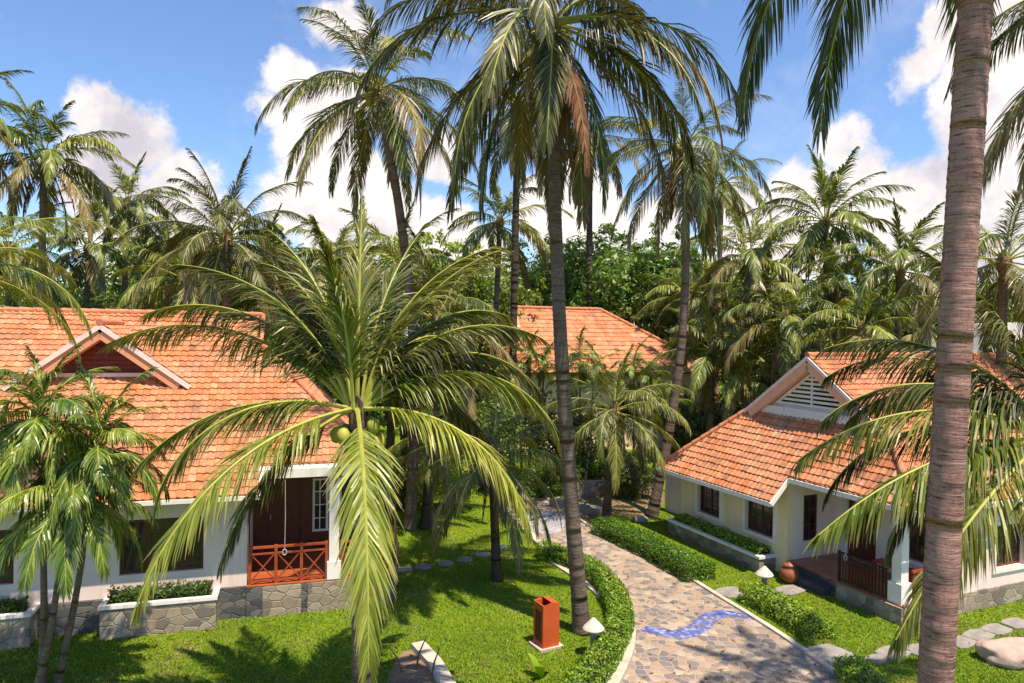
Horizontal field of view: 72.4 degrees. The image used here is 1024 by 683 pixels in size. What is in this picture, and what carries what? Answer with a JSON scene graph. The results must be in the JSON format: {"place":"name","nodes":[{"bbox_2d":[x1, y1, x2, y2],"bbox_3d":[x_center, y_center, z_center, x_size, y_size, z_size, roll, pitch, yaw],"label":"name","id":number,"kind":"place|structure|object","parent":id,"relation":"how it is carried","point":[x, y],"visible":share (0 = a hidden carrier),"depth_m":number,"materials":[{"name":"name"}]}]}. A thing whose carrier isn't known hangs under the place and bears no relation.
{"place":"outdoors","nodes":[
{"label":"outdoors","id":0,"kind":"place"},
{"bbox_2d":[4,500,1009,682],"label":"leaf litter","id":1,"kind":"object","parent":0,"point":[315,674],"visible":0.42,"depth_m":14.96,"materials":[{"name":"plant"}]},
{"bbox_2d":[0,336,1023,682],"bbox_3d":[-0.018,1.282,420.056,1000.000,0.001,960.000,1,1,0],"label":"ground","id":2,"kind":"structure","parent":0,"point":[494,594],"depth_m":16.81,"materials":[{"name":"plant"}]},
{"bbox_2d":[0,70,62,206],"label":"coconut palm","id":3,"kind":"object","parent":2,"relation":"on","point":[7,132],"visible":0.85,"depth_m":31.36,"materials":[{"name":"green plant"}]},
{"bbox_2d":[0,201,81,306],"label":"coconut palm","id":4,"kind":"object","parent":2,"relation":"on","point":[8,243],"visible":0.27,"depth_m":38.86,"materials":[{"name":"green plant"}]},
{"bbox_2d":[0,278,114,308],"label":"shrub","id":5,"kind":"object","parent":2,"relation":"on","point":[69,288],"visible":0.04,"depth_m":37.29,"materials":[{"name":"green plant"}]},
{"bbox_2d":[0,216,123,363],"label":"coconut palm","id":6,"kind":"object","parent":2,"relation":"on","point":[25,223],"visible":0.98,"depth_m":13.82,"materials":[{"name":"green plant"}]},
{"bbox_2d":[0,77,136,306],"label":"coconut palm","id":7,"kind":"object","parent":2,"relation":"on","point":[48,160],"visible":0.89,"depth_m":32.72,"materials":[{"name":"green plant"}]},
{"bbox_2d":[0,344,176,682],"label":"areca palm","id":8,"kind":"object","parent":2,"relation":"on","point":[72,507],"visible":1,"depth_m":12.53,"materials":[{"name":"green plant"}]},
{"bbox_2d":[17,187,160,307],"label":"coconut palm","id":9,"kind":"object","parent":2,"relation":"on","point":[93,267],"visible":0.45,"depth_m":40.19,"materials":[{"name":"green plant"}]},
{"bbox_2d":[53,284,160,309],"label":"shrub","id":10,"kind":"object","parent":2,"relation":"on","point":[86,305],"visible":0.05,"depth_m":35.16,"materials":[{"name":"green plant"}]},
{"bbox_2d":[47,152,192,308],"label":"coconut palm","id":11,"kind":"object","parent":2,"relation":"on","point":[129,216],"visible":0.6,"depth_m":41.49,"materials":[{"name":"green plant"}]},
{"bbox_2d":[66,235,198,308],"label":"broadleaf tree","id":12,"kind":"object","parent":2,"relation":"on","point":[112,294],"visible":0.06,"depth_m":53.98,"materials":[{"name":"green plant"}]},
{"bbox_2d":[101,212,218,300],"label":"coconut palm","id":13,"kind":"object","parent":2,"relation":"on","point":[159,237],"visible":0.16,"depth_m":43.97,"materials":[{"name":"green plant"}]},
{"bbox_2d":[102,214,263,310],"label":"coconut palm","id":14,"kind":"object","parent":2,"relation":"on","point":[154,293],"visible":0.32,"depth_m":32.86,"materials":[{"name":"green plant"}]},
{"bbox_2d":[0,306,395,650],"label":"bungalow","id":15,"kind":"object","parent":2,"relation":"on","point":[264,576],"visible":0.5,"depth_m":17.57,"materials":[{"name":"orange tile"}]},
{"bbox_2d":[0,529,13,583],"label":"window","id":16,"kind":"structure","parent":15,"relation":"in","point":[7,576],"depth_m":15.67,"materials":[{"name":"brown wood"}]},
{"bbox_2d":[0,595,29,613],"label":"planter shrubs","id":17,"kind":"object","parent":15,"relation":"on","point":[8,605],"visible":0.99,"depth_m":15.27,"materials":[{"name":"green plant"}]},
{"bbox_2d":[107,578,213,604],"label":"planter shrubs","id":18,"kind":"object","parent":15,"relation":"on","point":[168,591],"visible":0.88,"depth_m":16.14,"materials":[{"name":"green plant"}]},
{"bbox_2d":[120,516,203,573],"bbox_3d":[-8.276,4.799,16.596,1.800,1.280,0.050,1,1,-17],"label":"window","id":19,"kind":"structure","parent":15,"relation":"in","point":[130,563],"depth_m":16.53,"materials":[{"name":"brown wood"}]},
{"bbox_2d":[267,479,301,551],"bbox_3d":[-6.351,4.866,19.547,0.900,2.040,0.093,1,1,-17],"label":"door","id":20,"kind":"structure","parent":15,"relation":"in","point":[276,530],"depth_m":19.55,"materials":[{"name":"brown wood"}]},
{"bbox_2d":[312,477,341,531],"bbox_3d":[-5.241,4.608,19.841,0.800,1.500,0.050,1,1,-17],"label":"window","id":21,"kind":"structure","parent":15,"relation":"in","point":[320,517],"depth_m":19.78,"materials":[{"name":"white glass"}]},
{"bbox_2d":[109,146,312,326],"bbox_3d":[-10.728,-0.252,26.096,6.650,13.514,6.537,1,1,0],"label":"coconut palm","id":22,"kind":"object","parent":2,"relation":"on","point":[223,256],"visible":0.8,"depth_m":25.15,"materials":[{"name":"green plant"}]},
{"bbox_2d":[196,203,334,322],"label":"coconut palm","id":23,"kind":"object","parent":2,"relation":"on","point":[281,228],"visible":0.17,"depth_m":37.61,"materials":[{"name":"green plant"}]},
{"bbox_2d":[211,235,390,388],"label":"coconut palm","id":24,"kind":"object","parent":2,"relation":"on","point":[252,301],"visible":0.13,"depth_m":26.96,"materials":[{"name":"green plant"}]},
{"bbox_2d":[95,195,561,682],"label":"coconut palm","id":25,"kind":"object","parent":2,"relation":"on","point":[387,380],"visible":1,"depth_m":10.73,"materials":[{"name":"green plant"}]},
{"bbox_2d":[281,210,401,403],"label":"coconut palm","id":26,"kind":"object","parent":2,"relation":"on","point":[341,242],"visible":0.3,"depth_m":39.09,"materials":[{"name":"green plant"}]},
{"bbox_2d":[254,0,479,531],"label":"coconut palm","id":27,"kind":"object","parent":2,"relation":"on","point":[389,126],"visible":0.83,"depth_m":23.70,"materials":[{"name":"green plant"}]},
{"bbox_2d":[325,321,446,456],"bbox_3d":[-6.252,2.585,36.234,6.303,7.705,7.265,1,1,0],"label":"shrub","id":28,"kind":"object","parent":2,"relation":"on","point":[390,438],"visible":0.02,"depth_m":35.90,"materials":[{"name":"green plant"}]},
{"bbox_2d":[313,199,475,459],"bbox_3d":[-5.762,-0.475,36.404,7.629,13.823,7.212,1,1,19],"label":"coconut palm","id":29,"kind":"object","parent":2,"relation":"on","point":[385,250],"visible":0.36,"depth_m":36.47,"materials":[{"name":"green plant"}]},
{"bbox_2d":[371,446,424,508],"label":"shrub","id":30,"kind":"object","parent":2,"relation":"on","point":[401,491],"visible":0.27,"depth_m":27.41,"materials":[{"name":"green plant"}]},
{"bbox_2d":[386,650,435,682],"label":"planting soil","id":31,"kind":"structure","parent":2,"relation":"on","point":[411,674],"depth_m":14.36,"materials":[{"name":"soil"}]},
{"bbox_2d":[411,641,455,682],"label":"edging plank","id":32,"kind":"object","parent":31,"relation":"on","point":[441,672],"visible":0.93,"depth_m":14.53,"materials":[{"name":"stone"}]},
{"bbox_2d":[365,229,491,423],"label":"broadleaf tree","id":33,"kind":"object","parent":2,"relation":"on","point":[428,238],"visible":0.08,"depth_m":49.81,"materials":[{"name":"green plant"}]},
{"bbox_2d":[379,409,483,529],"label":"coconut palm","id":34,"kind":"object","parent":2,"relation":"on","point":[425,520],"visible":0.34,"depth_m":24.67,"materials":[{"name":"green plant"}]},
{"bbox_2d":[343,219,540,526],"bbox_3d":[-2.625,1.195,25.183,6.479,10.874,7.032,1,1,27],"label":"coconut palm","id":35,"kind":"object","parent":2,"relation":"on","point":[425,263],"visible":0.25,"depth_m":24.16,"materials":[{"name":"green plant"}]},
{"bbox_2d":[417,453,478,509],"bbox_3d":[-2.475,5.453,27.090,2.806,2.350,3.119,1,1,0],"label":"shrub","id":36,"kind":"object","parent":2,"relation":"on","point":[455,471],"visible":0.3,"depth_m":26.63,"materials":[{"name":"green plant"}]},
{"bbox_2d":[419,350,507,465],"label":"palm tree","id":37,"kind":"object","parent":2,"relation":"on","point":[477,397],"visible":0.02,"depth_m":35.47,"materials":[{"name":"green plant"}]},
{"bbox_2d":[402,243,546,354],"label":"broadleaf tree","id":38,"kind":"object","parent":2,"relation":"on","point":[482,288],"visible":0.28,"depth_m":44.05,"materials":[{"name":"green plant"}]},
{"bbox_2d":[424,389,542,489],"bbox_3d":[-1.262,4.306,31.034,5.494,4.553,5.241,1,1,0],"label":"shrub","id":39,"kind":"object","parent":2,"relation":"on","point":[484,418],"visible":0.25,"depth_m":30.35,"materials":[{"name":"green plant"}]},
{"bbox_2d":[391,409,582,581],"bbox_3d":[-0.713,4.294,19.741,5.181,4.876,4.708,1,1,0],"label":"coconut palm","id":40,"kind":"object","parent":2,"relation":"on","point":[497,507],"visible":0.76,"depth_m":19.04,"materials":[{"name":"green plant"}]},
{"bbox_2d":[440,174,573,419],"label":"coconut palm","id":41,"kind":"object","parent":2,"relation":"on","point":[498,224],"visible":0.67,"depth_m":37.77,"materials":[{"name":"green plant"}]},
{"bbox_2d":[448,71,590,479],"bbox_3d":[0.082,-3.357,33.132,6.892,19.816,6.691,0,1,-37],"label":"coconut palm","id":42,"kind":"object","parent":2,"relation":"on","point":[502,131],"visible":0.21,"depth_m":32.83,"materials":[{"name":"green plant"}]},
{"bbox_2d":[491,329,555,478],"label":"areca palm","id":43,"kind":"object","parent":2,"relation":"on","point":[528,363],"visible":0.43,"depth_m":33.08,"materials":[{"name":"green plant"}]},
{"bbox_2d":[529,596,563,652],"bbox_3d":[0.766,6.274,15.623,0.600,1.050,0.520,0,1,-28],"label":"litter bin","id":44,"kind":"object","parent":2,"relation":"on","point":[546,624],"visible":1,"depth_m":15.47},
{"bbox_2d":[481,238,614,314],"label":"broadleaf tree","id":45,"kind":"object","parent":2,"relation":"on","point":[535,272],"visible":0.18,"depth_m":55.43,"materials":[{"name":"green plant"}]},
{"bbox_2d":[512,450,584,498],"bbox_3d":[1.505,6.018,29.989,3.171,2.723,3.127,1,1,0],"label":"shrub","id":46,"kind":"object","parent":2,"relation":"on","point":[549,482],"visible":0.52,"depth_m":29.54,"materials":[{"name":"green plant"}]},
{"bbox_2d":[351,0,745,635],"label":"coconut palm","id":47,"kind":"object","parent":2,"relation":"on","point":[557,92],"visible":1,"depth_m":16.01,"materials":[{"name":"green plant"}]},
{"bbox_2d":[511,388,606,460],"bbox_3d":[2.178,4.335,32.984,5.112,4.537,4.664,0,1,-40],"label":"shrub","id":48,"kind":"object","parent":2,"relation":"on","point":[577,422],"visible":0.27,"depth_m":32.31,"materials":[{"name":"green plant"}]},
{"bbox_2d":[483,484,635,682],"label":"path kerb","id":49,"kind":"structure","parent":2,"relation":"on","point":[619,674],"depth_m":15.32,"materials":[{"name":"concrete"}]},
{"bbox_2d":[549,497,601,516],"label":"garden wall","id":50,"kind":"structure","parent":2,"relation":"on","point":[590,510],"depth_m":27.09,"materials":[{"name":"stone"}]},
{"bbox_2d":[534,325,619,480],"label":"areca palm","id":51,"kind":"object","parent":2,"relation":"on","point":[573,356],"visible":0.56,"depth_m":32.00,"materials":[{"name":"green plant"}]},
{"bbox_2d":[534,539,634,682],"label":"hedge","id":52,"kind":"object","parent":2,"relation":"on","point":[602,656],"visible":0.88,"depth_m":16.03,"materials":[{"name":"green plant"}]},
{"bbox_2d":[510,222,659,317],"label":"broadleaf tree","id":53,"kind":"object","parent":2,"relation":"on","point":[581,242],"visible":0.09,"depth_m":57.48,"materials":[{"name":"green plant"}]},
{"bbox_2d":[583,617,603,644],"bbox_3d":[1.762,6.398,15.172,0.470,0.842,0.470,1,1,0],"label":"garden lamp","id":54,"kind":"object","parent":2,"relation":"on","point":[593,627],"visible":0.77,"depth_m":15.07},
{"bbox_2d":[477,305,721,452],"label":"bungalow","id":55,"kind":"object","parent":2,"relation":"on","point":[605,332],"visible":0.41,"depth_m":42.90,"materials":[{"name":"tile"}]},
{"bbox_2d":[575,438,635,479],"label":"shrub","id":56,"kind":"object","parent":2,"relation":"on","point":[594,466],"visible":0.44,"depth_m":33.40,"materials":[{"name":"green plant"}]},
{"bbox_2d":[566,121,649,306],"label":"coconut palm","id":57,"kind":"object","parent":2,"relation":"on","point":[617,175],"visible":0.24,"depth_m":51.73,"materials":[{"name":"green plant"}]},
{"bbox_2d":[530,339,692,522],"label":"coconut palm","id":58,"kind":"object","parent":2,"relation":"on","point":[614,433],"visible":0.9,"depth_m":25.44,"materials":[{"name":"green plant"}]},
{"bbox_2d":[578,470,664,522],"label":"planting soil","id":59,"kind":"structure","parent":2,"relation":"on","point":[625,512],"depth_m":28.81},
{"bbox_2d":[577,480,652,497],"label":"garden wall","id":60,"kind":"structure","parent":59,"relation":"on","point":[593,488],"depth_m":30.01,"materials":[{"name":"stone"}]},
{"bbox_2d":[594,334,671,477],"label":"areca palm","id":61,"kind":"object","parent":59,"relation":"on","point":[646,377],"visible":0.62,"depth_m":33.08,"materials":[{"name":"green plant"}]},
{"bbox_2d":[614,365,698,467],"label":"areca palm","id":62,"kind":"object","parent":59,"relation":"on","point":[664,402],"visible":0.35,"depth_m":34.06,"materials":[{"name":"green plant"}]},
{"bbox_2d":[601,451,656,500],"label":"shrub","id":63,"kind":"object","parent":2,"relation":"on","point":[631,473],"visible":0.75,"depth_m":29.46,"materials":[{"name":"green plant"}]},
{"bbox_2d":[543,222,732,335],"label":"broadleaf tree","id":64,"kind":"object","parent":2,"relation":"on","point":[619,284],"visible":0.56,"depth_m":50.83,"materials":[{"name":"green plant"}]},
{"bbox_2d":[589,515,715,582],"bbox_3d":[4.347,6.477,22.293,1.261,0.630,5.520,0,1,-25],"label":"hedge","id":65,"kind":"object","parent":2,"relation":"on","point":[667,556],"visible":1,"depth_m":21.58,"materials":[{"name":"green plant"}]},
{"bbox_2d":[608,283,743,393],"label":"broadleaf tree","id":66,"kind":"object","parent":2,"relation":"on","point":[652,328],"visible":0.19,"depth_m":47.69,"materials":[{"name":"green plant"}]},
{"bbox_2d":[588,72,774,517],"bbox_3d":[6.221,-1.486,26.977,7.608,16.506,6.541,1,1,0],"label":"coconut palm","id":67,"kind":"object","parent":2,"relation":"on","point":[696,194],"visible":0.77,"depth_m":26.67,"materials":[{"name":"green plant"}]},
{"bbox_2d":[633,258,740,349],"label":"coconut palm","id":68,"kind":"object","parent":2,"relation":"on","point":[695,303],"visible":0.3,"depth_m":45.40,"materials":[{"name":"green plant"}]},
{"bbox_2d":[538,493,844,679],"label":"path kerb","id":69,"kind":"structure","parent":2,"relation":"on","point":[813,656],"depth_m":16.87,"materials":[{"name":"concrete"}]},
{"bbox_2d":[653,385,740,452],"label":"shrub","id":70,"kind":"object","parent":2,"relation":"on","point":[695,422],"visible":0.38,"depth_m":41.17,"materials":[{"name":"green plant"}]},
{"bbox_2d":[639,295,778,431],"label":"coconut palm","id":71,"kind":"object","parent":2,"relation":"on","point":[701,372],"visible":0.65,"depth_m":36.47,"materials":[{"name":"green plant"}]},
{"bbox_2d":[645,240,784,414],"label":"broadleaf tree","id":72,"kind":"object","parent":2,"relation":"on","point":[739,302],"visible":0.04,"depth_m":55.64,"materials":[{"name":"green plant"}]},
{"bbox_2d":[655,256,784,431],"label":"coconut palm","id":73,"kind":"object","parent":2,"relation":"on","point":[717,313],"visible":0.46,"depth_m":40.62,"materials":[{"name":"green plant"}]},
{"bbox_2d":[669,139,782,408],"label":"coconut palm","id":74,"kind":"object","parent":2,"relation":"on","point":[724,206],"visible":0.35,"depth_m":49.84,"materials":[{"name":"green plant"}]},
{"bbox_2d":[686,326,802,427],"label":"coconut palm","id":75,"kind":"object","parent":2,"relation":"on","point":[730,391],"visible":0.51,"depth_m":35.22,"materials":[{"name":"green plant"}]},
{"bbox_2d":[674,187,831,405],"bbox_3d":[12.397,-0.729,37.076,7.794,14.799,7.591,0,1,-43],"label":"coconut palm","id":76,"kind":"object","parent":2,"relation":"on","point":[751,258],"visible":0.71,"depth_m":36.20,"materials":[{"name":"green plant"}]},
{"bbox_2d":[719,272,821,385],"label":"broadleaf tree","id":77,"kind":"object","parent":2,"relation":"on","point":[765,353],"visible":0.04,"depth_m":57.01,"materials":[{"name":"green plant"}]},
{"bbox_2d":[701,247,857,385],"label":"coconut palm","id":78,"kind":"object","parent":2,"relation":"on","point":[787,343],"visible":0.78,"depth_m":33.08,"materials":[{"name":"green plant"}]},
{"bbox_2d":[569,0,1003,682],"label":"coconut palm","id":79,"kind":"object","parent":2,"relation":"on","point":[971,36],"visible":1,"depth_m":5.53,"materials":[{"name":"brown plant"}]},
{"bbox_2d":[736,582,839,642],"bbox_3d":[6.783,6.623,17.326,1.034,0.540,2.802,1,1,-18],"label":"hedge","id":80,"kind":"object","parent":2,"relation":"on","point":[795,615],"visible":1,"depth_m":16.99,"materials":[{"name":"green plant"}]},
{"bbox_2d":[779,557,799,584],"bbox_3d":[7.852,6.475,19.824,0.551,0.732,0.545,1,1,0],"label":"clay jar","id":81,"kind":"object","parent":2,"relation":"on","point":[789,574],"visible":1,"depth_m":19.66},
{"bbox_2d":[750,338,840,394],"bbox_3d":[17.087,3.095,40.185,6.968,7.231,6.946,1,1,35],"label":"shrub","id":82,"kind":"object","parent":2,"relation":"on","point":[763,380],"visible":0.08,"depth_m":39.51,"materials":[{"name":"green plant"}]},
{"bbox_2d":[734,144,915,351],"bbox_3d":[16.747,-1.954,37.746,8.836,17.361,8.286,1,1,0],"label":"coconut palm","id":83,"kind":"object","parent":2,"relation":"on","point":[828,195],"visible":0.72,"depth_m":36.93,"materials":[{"name":"green plant"}]},
{"bbox_2d":[802,643,854,665],"bbox_3d":[6.976,6.877,15.365,0.992,0.065,0.896,0,1,-29],"label":"stepping stone","id":84,"kind":"object","parent":2,"relation":"on","point":[826,652],"visible":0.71,"depth_m":15.41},
{"bbox_2d":[750,275,912,366],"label":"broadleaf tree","id":85,"kind":"object","parent":2,"relation":"on","point":[803,337],"visible":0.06,"depth_m":53.81,"materials":[{"name":"green plant"}]},
{"bbox_2d":[765,223,913,351],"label":"coconut palm","id":86,"kind":"object","parent":2,"relation":"on","point":[829,279],"visible":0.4,"depth_m":35.28,"materials":[{"name":"green plant"}]},
{"bbox_2d":[657,352,1023,625],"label":"bungalow","id":87,"kind":"object","parent":2,"relation":"on","point":[731,473],"visible":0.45,"depth_m":20.77,"materials":[{"name":"tile"}]},
{"bbox_2d":[695,483,722,522],"bbox_3d":[6.702,5.337,23.665,0.195,1.250,1.370,0,1,-23],"label":"window","id":88,"kind":"structure","parent":87,"relation":"in","point":[711,500],"depth_m":23.76,"materials":[{"name":"wood"}]},
{"bbox_2d":[673,513,770,554],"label":"planter shrubs","id":89,"kind":"object","parent":87,"relation":"on","point":[752,546],"visible":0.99,"depth_m":22.34,"materials":[{"name":"green plant"}]},
{"bbox_2d":[742,498,776,543],"bbox_3d":[7.640,5.380,21.488,0.195,1.250,1.420,0,1,-23],"label":"window","id":90,"kind":"structure","parent":87,"relation":"in","point":[762,519],"depth_m":21.52,"materials":[{"name":"wood"}]},
{"bbox_2d":[803,494,816,540],"bbox_3d":[8.828,5.216,20.801,0.550,1.350,0.050,0,1,-23],"label":"window","id":91,"kind":"structure","parent":87,"relation":"in","point":[810,501],"depth_m":20.80,"materials":[{"name":"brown wood"}]},
{"bbox_2d":[848,499,876,562],"bbox_3d":[10.247,5.466,20.431,0.092,1.900,1.000,0,1,-23],"label":"door","id":92,"kind":"structure","parent":87,"relation":"in","point":[868,552],"depth_m":20.38,"materials":[{"name":"brown wood"}]},
{"bbox_2d":[909,518,925,567],"bbox_3d":[10.889,5.296,18.848,0.195,1.420,1.120,0,1,-23],"label":"window","id":93,"kind":"structure","parent":87,"relation":"in","point":[916,546],"depth_m":18.84,"materials":[{"name":"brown wood"}]},
{"bbox_2d":[992,518,1023,574],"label":"window","id":94,"kind":"structure","parent":87,"relation":"in","point":[1015,546],"depth_m":18.70,"materials":[{"name":"white wood"}]},
{"bbox_2d":[776,262,937,364],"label":"coconut palm","id":95,"kind":"object","parent":2,"relation":"on","point":[862,328],"visible":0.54,"depth_m":30.72,"materials":[{"name":"green plant"}]},
{"bbox_2d":[831,653,894,682],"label":"hedge","id":96,"kind":"object","parent":2,"relation":"on","point":[865,672],"visible":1,"depth_m":13.90,"materials":[{"name":"green plant"}]},
{"bbox_2d":[796,198,1000,351],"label":"coconut palm","id":97,"kind":"object","parent":2,"relation":"on","point":[896,258],"visible":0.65,"depth_m":32.26,"materials":[{"name":"green plant"}]},
{"bbox_2d":[788,248,1023,666],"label":"coconut palm","id":98,"kind":"object","parent":2,"relation":"on","point":[995,415],"visible":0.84,"depth_m":8.90,"materials":[{"name":"green plant"}]},
{"bbox_2d":[869,280,992,351],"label":"coconut palm","id":99,"kind":"object","parent":2,"relation":"on","point":[915,336],"visible":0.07,"depth_m":44.16,"materials":[{"name":"green plant"}]},
{"bbox_2d":[867,276,1023,351],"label":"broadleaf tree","id":100,"kind":"object","parent":2,"relation":"on","point":[910,330],"visible":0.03,"depth_m":49.95,"materials":[{"name":"green plant"}]},
{"bbox_2d":[890,189,1023,368],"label":"coconut palm","id":101,"kind":"object","parent":2,"relation":"on","point":[1003,264],"visible":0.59,"depth_m":23.95,"materials":[{"name":"green plant"}]},
{"bbox_2d":[921,322,1023,357],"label":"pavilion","id":102,"kind":"structure","parent":2,"relation":"on","point":[1010,327],"depth_m":39.20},
{"bbox_2d":[943,0,1023,206],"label":"coconut palm","id":103,"kind":"object","parent":2,"relation":"on","point":[998,145],"visible":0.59,"depth_m":10.38,"materials":[{"name":"green plant"}]},
{"bbox_2d":[975,637,1023,669],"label":"boulder","id":104,"kind":"object","parent":2,"relation":"on","point":[1006,652],"visible":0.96,"depth_m":14.97,"materials":[{"name":"stone"}]},
{"bbox_2d":[0,0,1023,335],"label":"sky","id":105,"kind":"structure","parent":0,"point":[171,76],"materials":[{"name":"blue"}]},
{"bbox_2d":[484,479,841,682],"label":"path","id":106,"kind":"structure","parent":0,"point":[766,659],"depth_m":16.06,"materials":[{"name":"stone"}]},
{"bbox_2d":[523,511,564,532],"bbox_3d":[1.219,6.652,25.853,1.974,0.001,3.000,1,1,0],"label":"path wave inlay","id":107,"kind":"object","parent":106,"relation":"on","point":[552,522],"visible":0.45,"depth_m":25.76,"materials":[{"name":"stone"}]},
{"bbox_2d":[642,610,753,638],"bbox_3d":[4.563,6.821,16.919,3.180,0.001,1.075,0,1,-24],"label":"path wave inlay","id":108,"kind":"object","parent":106,"relation":"on","point":[703,622],"visible":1,"depth_m":16.69,"materials":[{"name":"blue tile"}]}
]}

